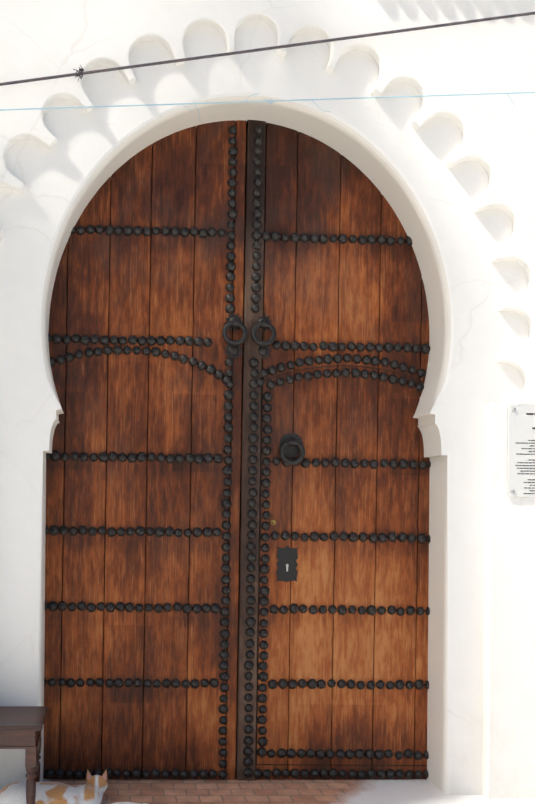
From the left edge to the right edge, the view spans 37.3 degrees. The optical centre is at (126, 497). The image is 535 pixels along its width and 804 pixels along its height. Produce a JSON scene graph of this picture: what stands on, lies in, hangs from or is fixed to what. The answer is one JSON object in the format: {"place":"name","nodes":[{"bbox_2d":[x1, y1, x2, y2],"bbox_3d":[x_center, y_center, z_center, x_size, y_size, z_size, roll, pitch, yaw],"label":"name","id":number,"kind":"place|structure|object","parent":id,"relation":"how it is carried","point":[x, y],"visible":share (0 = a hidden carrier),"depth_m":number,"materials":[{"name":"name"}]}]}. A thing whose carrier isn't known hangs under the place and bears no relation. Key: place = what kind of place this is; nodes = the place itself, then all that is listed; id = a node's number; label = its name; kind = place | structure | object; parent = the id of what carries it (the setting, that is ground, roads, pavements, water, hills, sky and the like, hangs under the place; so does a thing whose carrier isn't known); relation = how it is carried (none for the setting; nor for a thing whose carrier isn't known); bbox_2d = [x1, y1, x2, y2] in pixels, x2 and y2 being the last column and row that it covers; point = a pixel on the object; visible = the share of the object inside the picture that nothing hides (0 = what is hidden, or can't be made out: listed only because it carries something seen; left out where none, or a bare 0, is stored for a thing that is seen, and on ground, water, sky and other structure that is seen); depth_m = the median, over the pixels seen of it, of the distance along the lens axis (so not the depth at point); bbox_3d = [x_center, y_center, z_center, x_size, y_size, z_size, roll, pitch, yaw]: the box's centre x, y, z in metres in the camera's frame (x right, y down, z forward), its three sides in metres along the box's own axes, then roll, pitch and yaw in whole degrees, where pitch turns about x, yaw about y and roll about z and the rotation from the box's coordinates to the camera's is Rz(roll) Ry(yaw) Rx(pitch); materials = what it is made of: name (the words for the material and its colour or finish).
{"place":"outdoors","nodes":[
{"label":"outdoors","id":0,"kind":"place"},
{"label":"ground","id":1,"kind":"structure","parent":0,"visible":0},
{"bbox_2d":[0,0,534,798],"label":"front wall","id":2,"kind":"structure","parent":1,"relation":"on","point":[446,172],"depth_m":3.50,"materials":[{"name":"paint"}]},
{"bbox_2d":[43,241,67,778],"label":"plank","id":3,"kind":"object","parent":2,"relation":"attached to","point":[54,516],"visible":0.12,"depth_m":3.67,"materials":[{"name":"brown wood"}]},
{"bbox_2d":[60,176,110,778],"bbox_3d":[-0.194,-0.380,3.700,0.196,3.446,0.045,1,0,-2],"label":"plank","id":4,"kind":"object","parent":2,"relation":"attached to","point":[84,488],"visible":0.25,"depth_m":3.68,"materials":[{"name":"brown wood"}]},
{"bbox_2d":[59,174,151,775],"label":"plank gaps","id":5,"kind":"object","parent":2,"relation":"attached to","point":[105,491],"depth_m":3.73,"materials":[{"name":"black"}]},
{"bbox_2d":[102,144,151,778],"bbox_3d":[0.003,-0.376,3.706,0.191,3.446,0.045,1,0,-2],"label":"plank","id":6,"kind":"object","parent":2,"relation":"attached to","point":[126,479],"visible":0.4,"depth_m":3.68,"materials":[{"name":"brown wood"}]},
{"bbox_2d":[142,126,195,778],"bbox_3d":[0.206,-0.373,3.712,0.206,3.446,0.045,1,0,-2],"label":"plank","id":7,"kind":"object","parent":2,"relation":"attached to","point":[169,432],"visible":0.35,"depth_m":3.69,"materials":[{"name":"brown wood"}]},
{"bbox_2d":[185,120,235,779],"bbox_3d":[0.406,-0.369,3.717,0.186,3.446,0.045,1,0,-2],"label":"plank","id":8,"kind":"object","parent":2,"relation":"attached to","point":[208,434],"visible":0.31,"depth_m":3.69,"materials":[{"name":"brown wood"}]},
{"bbox_2d":[225,120,245,779],"bbox_3d":[0.526,-0.367,3.721,0.048,3.446,0.045,1,0,-2],"label":"strip","id":9,"kind":"object","parent":2,"relation":"attached to","point":[234,487],"visible":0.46,"depth_m":3.70,"materials":[{"name":"brown wood"}]},
{"bbox_2d":[43,125,430,779],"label":"studs","id":10,"kind":"object","parent":2,"relation":"attached to","point":[251,503],"visible":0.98,"depth_m":3.69,"materials":[{"name":"metal"}]},
{"bbox_2d":[222,313,304,464],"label":"door knockers","id":11,"kind":"object","parent":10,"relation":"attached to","point":[290,445],"visible":0.96,"depth_m":3.67,"materials":[{"name":"metal"}]},
{"bbox_2d":[235,120,265,779],"bbox_3d":[0.600,-0.366,3.716,0.088,3.446,0.050,1,0,-2],"label":"leaf stile","id":12,"kind":"object","parent":2,"relation":"attached to","point":[250,345],"visible":0.54,"depth_m":3.69,"materials":[{"name":"brown wood"}]},
{"bbox_2d":[0,12,534,85],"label":"overhead cable","id":13,"kind":"object","parent":2,"relation":"attached to","point":[81,72],"visible":0.96,"depth_m":3.42,"materials":[{"name":"black"}]},
{"bbox_2d":[0,92,534,118],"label":"wire","id":14,"kind":"object","parent":2,"relation":"attached to","point":[270,101],"visible":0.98,"depth_m":3.42,"materials":[{"name":"blue"}]},
{"bbox_2d":[255,123,297,779],"bbox_3d":[0.724,-0.364,3.727,0.151,3.446,0.045,1,0,-2],"label":"plank","id":15,"kind":"object","parent":2,"relation":"attached to","point":[280,218],"visible":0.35,"depth_m":3.71,"materials":[{"name":"brown wood"}]},
{"bbox_2d":[287,132,340,779],"bbox_3d":[0.907,-0.361,3.732,0.206,3.446,0.045,1,0,-2],"label":"plank","id":16,"kind":"object","parent":2,"relation":"attached to","point":[315,399],"visible":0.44,"depth_m":3.71,"materials":[{"name":"brown wood"}]},
{"bbox_2d":[276,546,298,581],"bbox_3d":[0.772,0.318,3.704,0.108,0.174,0.003,1,0,-2],"label":"lock plate","id":17,"kind":"object","parent":16,"relation":"attached to","point":[288,555],"visible":1,"depth_m":3.70,"materials":[{"name":"black metal"}]},
{"bbox_2d":[256,365,426,765],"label":"wicket seams","id":18,"kind":"object","parent":2,"relation":"attached to","point":[259,580],"visible":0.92,"depth_m":3.70,"materials":[{"name":"black"}]},
{"bbox_2d":[330,155,380,779],"bbox_3d":[1.112,-0.358,3.738,0.196,3.446,0.045,1,0,-2],"label":"plank","id":19,"kind":"object","parent":2,"relation":"attached to","point":[356,438],"visible":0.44,"depth_m":3.72,"materials":[{"name":"brown wood"}]},
{"bbox_2d":[371,194,421,779],"bbox_3d":[1.314,-0.354,3.744,0.201,3.446,0.045,1,0,-2],"label":"plank","id":20,"kind":"object","parent":2,"relation":"attached to","point":[396,500],"visible":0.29,"depth_m":3.72,"materials":[{"name":"brown wood"}]},
{"bbox_2d":[413,279,429,778],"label":"plank","id":21,"kind":"object","parent":2,"relation":"attached to","point":[421,695],"visible":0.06,"depth_m":3.73,"materials":[{"name":"brown wood"}]},
{"bbox_2d":[507,405,534,496],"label":"plaque","id":22,"kind":"object","parent":2,"relation":"attached to","point":[521,450],"visible":1,"depth_m":3.48,"materials":[{"name":"white"}]},
{"bbox_2d":[43,777,534,803],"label":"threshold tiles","id":23,"kind":"object","parent":1,"relation":"on","point":[255,791],"depth_m":3.54,"materials":[{"name":"beige tile"}]},
{"bbox_2d":[0,706,47,803],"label":"side table","id":24,"kind":"object","parent":23,"relation":"on","point":[21,727],"visible":0.96,"depth_m":3.15,"materials":[{"name":"brown wood"}]},
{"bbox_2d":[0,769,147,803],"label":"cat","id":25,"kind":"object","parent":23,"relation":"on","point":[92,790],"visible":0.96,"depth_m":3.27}
]}

